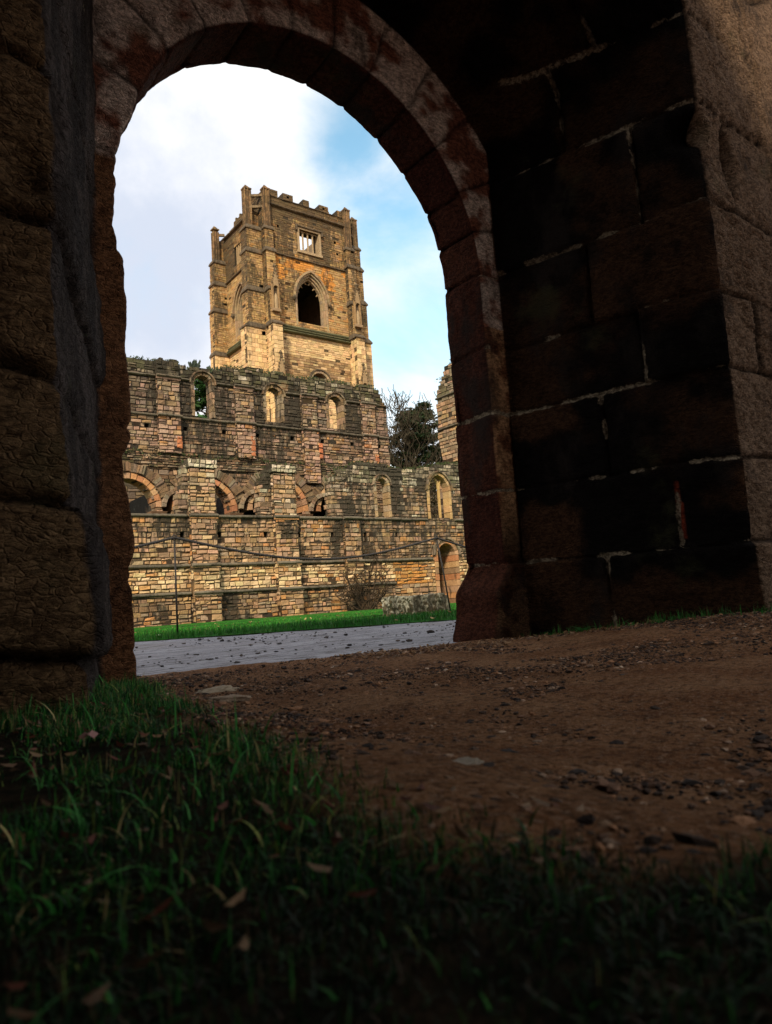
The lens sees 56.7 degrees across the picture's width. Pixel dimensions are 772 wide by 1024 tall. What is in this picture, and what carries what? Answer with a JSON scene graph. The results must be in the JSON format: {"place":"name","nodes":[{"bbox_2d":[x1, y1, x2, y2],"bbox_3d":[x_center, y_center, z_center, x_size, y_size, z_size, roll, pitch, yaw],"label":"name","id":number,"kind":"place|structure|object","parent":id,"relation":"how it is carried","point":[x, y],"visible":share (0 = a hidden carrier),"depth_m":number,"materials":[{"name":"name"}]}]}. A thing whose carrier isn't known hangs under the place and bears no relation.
{"place":"outdoors","nodes":[
{"label":"outdoors","id":0,"kind":"place"},
{"bbox_2d":[112,63,450,466],"label":"sky","id":1,"kind":"structure","parent":0,"point":[186,153],"materials":[{"name":"white"}]},
{"bbox_2d":[208,185,373,428],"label":"church tower","id":2,"kind":"structure","parent":0,"point":[280,301],"depth_m":93.22,"materials":[{"name":"stone"}]},
{"bbox_2d":[231,282,242,341],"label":"pointed window","id":3,"kind":"structure","parent":2,"relation":"in","point":[237,309],"depth_m":95.10,"materials":[{"name":"stone"}]},
{"bbox_2d":[295,224,322,258],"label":"belfry window","id":4,"kind":"structure","parent":2,"relation":"in","point":[317,240],"depth_m":93.62,"materials":[{"name":"stone"}]},
{"bbox_2d":[293,270,331,331],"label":"pointed window","id":5,"kind":"structure","parent":2,"relation":"in","point":[310,277],"depth_m":93.46,"materials":[{"name":"stone"}]},
{"bbox_2d":[134,603,455,641],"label":"lawn","id":6,"kind":"structure","parent":0,"point":[248,632],"depth_m":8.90,"materials":[{"name":"green plant"}]},
{"bbox_2d":[171,535,178,631],"bbox_3d":[-2.526,0.933,8.601,0.075,1.328,0.025,1,-9,-37],"label":"rope post","id":7,"kind":"object","parent":6,"relation":"on","point":[176,601],"visible":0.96,"depth_m":8.60,"materials":[{"name":"wood"}]},
{"bbox_2d":[134,610,450,632],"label":"leaf litter","id":8,"kind":"object","parent":6,"relation":"on","point":[300,617],"visible":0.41,"depth_m":12.13,"materials":[{"name":"brown plant"}]},
{"bbox_2d":[128,458,468,627],"bbox_3d":[-1.891,1.053,42.352,40.000,9.741,2.760,1,-9,-37],"label":"ruined aisle","id":9,"kind":"object","parent":6,"relation":"on","point":[215,584],"visible":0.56,"depth_m":38.55,"materials":[{"name":"stone"}]},
{"bbox_2d":[122,355,389,516],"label":"ruined clerestory","id":10,"kind":"object","parent":9,"relation":"on","point":[238,437],"visible":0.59,"depth_m":42.33,"materials":[{"name":"stone"}]},
{"bbox_2d":[188,360,200,367],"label":"wall plant","id":11,"kind":"object","parent":10,"relation":"on","point":[194,363],"depth_m":41.42,"materials":[{"name":"green plant"}]},
{"bbox_2d":[206,365,219,372],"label":"wall plant","id":12,"kind":"object","parent":10,"relation":"on","point":[208,367],"depth_m":42.11,"materials":[{"name":"green plant"}]},
{"bbox_2d":[317,548,395,609],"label":"bare shrub","id":13,"kind":"object","parent":6,"relation":"on","point":[369,603],"visible":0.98,"depth_m":40.03,"materials":[{"name":"brown plant"}]},
{"bbox_2d":[381,593,449,616],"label":"stone block","id":14,"kind":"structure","parent":6,"relation":"on","point":[398,605],"depth_m":11.15,"materials":[{"name":"grey stone"}]},
{"bbox_2d":[400,454,438,517],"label":"thicket","id":15,"kind":"object","parent":6,"relation":"on","point":[434,502],"visible":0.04,"depth_m":60.14,"materials":[{"name":"green plant"}]},
{"bbox_2d":[435,536,450,610],"bbox_3d":[0.917,1.037,11.383,0.240,1.330,0.025,1,-9,-37],"label":"rope post","id":16,"kind":"object","parent":6,"relation":"on","point":[443,573],"visible":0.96,"depth_m":11.38,"materials":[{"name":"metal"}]},
{"bbox_2d":[135,537,464,559],"bbox_3d":[-0.848,0.545,10.057,13.188,0.394,0.088,2,-9,-39],"label":"rope","id":17,"kind":"object","parent":16,"relation":"hanging from","point":[252,553],"visible":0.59,"depth_m":9.60,"materials":[{"name":"black fabric"}]},
{"bbox_2d":[435,359,457,517],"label":"ruined transept","id":18,"kind":"structure","parent":6,"relation":"on","point":[446,415],"depth_m":49.46,"materials":[{"name":"stone"}]},
{"bbox_2d":[133,620,459,675],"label":"path","id":19,"kind":"structure","parent":0,"point":[157,651],"depth_m":5.53,"materials":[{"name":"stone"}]},
{"bbox_2d":[0,613,771,1023],"bbox_3d":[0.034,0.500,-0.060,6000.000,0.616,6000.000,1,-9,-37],"label":"ground","id":20,"kind":"structure","parent":0,"point":[684,697],"depth_m":0.72,"materials":[{"name":"brown soil"}]},
{"bbox_2d":[194,379,206,417],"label":"conifer","id":21,"kind":"object","parent":20,"relation":"on","point":[200,397],"visible":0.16,"depth_m":64.66,"materials":[{"name":"green plant"}]},
{"bbox_2d":[194,685,239,693],"bbox_3d":[-0.648,0.680,2.695,0.106,0.033,0.200,-9,-9,39],"label":"stone","id":22,"kind":"object","parent":20,"relation":"on","point":[221,688],"visible":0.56,"depth_m":2.68,"materials":[{"name":"beige stone"}]},
{"bbox_2d":[207,694,251,702],"bbox_3d":[-0.530,0.624,2.356,0.172,0.033,0.101,-3,-7,-7],"label":"stone","id":23,"kind":"object","parent":20,"relation":"on","point":[232,697],"visible":0.58,"depth_m":2.34,"materials":[{"name":"beige stone"}]},
{"bbox_2d":[124,483,438,517],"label":"ruined nave","id":24,"kind":"structure","parent":20,"relation":"on","point":[134,492],"depth_m":52.13,"materials":[{"name":"stone"}]},
{"bbox_2d":[0,692,583,1018],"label":"leaf litter","id":25,"kind":"object","parent":20,"relation":"on","point":[214,927],"visible":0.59,"depth_m":0.72,"materials":[{"name":"plant"}]},
{"bbox_2d":[0,0,771,717],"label":"stone archway","id":26,"kind":"object","parent":20,"relation":"on","point":[588,182],"visible":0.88,"depth_m":4.33,"materials":[{"name":"brown stone"}]},
{"bbox_2d":[381,384,439,468],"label":"bare tree","id":27,"kind":"object","parent":20,"relation":"on","point":[405,436],"visible":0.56,"depth_m":78.97,"materials":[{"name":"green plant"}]},
{"bbox_2d":[388,408,439,468],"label":"pine tree","id":28,"kind":"object","parent":20,"relation":"on","point":[419,435],"visible":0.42,"depth_m":81.36,"materials":[{"name":"green plant"}]},
{"bbox_2d":[390,432,441,491],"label":"bare tree","id":29,"kind":"object","parent":20,"relation":"on","point":[436,459],"visible":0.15,"depth_m":78.78,"materials":[{"name":"brown plant"}]},
{"bbox_2d":[404,400,442,466],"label":"pine tree","id":30,"kind":"object","parent":20,"relation":"on","point":[427,405],"visible":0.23,"depth_m":84.67,"materials":[{"name":"green plant"}]},
{"bbox_2d":[424,452,442,488],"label":"evergreen shrub","id":31,"kind":"object","parent":20,"relation":"on","point":[441,460],"visible":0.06,"depth_m":84.51,"materials":[{"name":"green plant"}]},
{"bbox_2d":[452,757,484,764],"bbox_3d":[0.108,0.373,1.039,0.063,0.019,0.102,-6,-7,16],"label":"stone","id":32,"kind":"object","parent":20,"relation":"on","point":[468,760],"visible":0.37,"depth_m":1.05,"materials":[{"name":"grey stone"}]},
{"bbox_2d":[334,619,654,657],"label":"leaf litter","id":33,"kind":"object","parent":20,"relation":"on","point":[443,645],"visible":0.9,"depth_m":4.06,"materials":[{"name":"brown plant"}]},
{"bbox_2d":[501,748,519,752],"bbox_3d":[0.218,0.434,1.272,0.040,0.019,0.033,1,-9,-37],"label":"stone","id":34,"kind":"object","parent":20,"relation":"on","point":[508,750],"visible":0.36,"depth_m":1.27,"materials":[{"name":"stone"}]},
{"bbox_2d":[567,768,587,774],"bbox_3d":[0.283,0.392,1.063,0.040,0.013,0.020,1,-9,-37],"label":"stone","id":35,"kind":"object","parent":20,"relation":"on","point":[577,771],"visible":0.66,"depth_m":1.06,"materials":[{"name":"stone"}]},
{"bbox_2d":[518,599,771,635],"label":"grass","id":36,"kind":"structure","parent":20,"relation":"on","point":[660,619],"depth_m":4.02,"materials":[{"name":"green plant"}]},
{"bbox_2d":[0,674,771,1023],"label":"grass","id":37,"kind":"structure","parent":0,"point":[128,727],"depth_m":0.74,"materials":[{"name":"green plant"}]},
{"bbox_2d":[77,730,98,741],"bbox_3d":[-0.499,0.372,1.189,0.021,0.013,0.041,-6,-7,14],"label":"fallen leaf","id":38,"kind":"object","parent":37,"relation":"on","point":[92,733],"visible":1,"depth_m":1.20,"materials":[{"name":"brown plant"}]},
{"bbox_2d":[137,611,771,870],"bbox_3d":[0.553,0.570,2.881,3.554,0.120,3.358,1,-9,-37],"label":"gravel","id":39,"kind":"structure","parent":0,"point":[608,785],"depth_m":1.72,"materials":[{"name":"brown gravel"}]}
]}

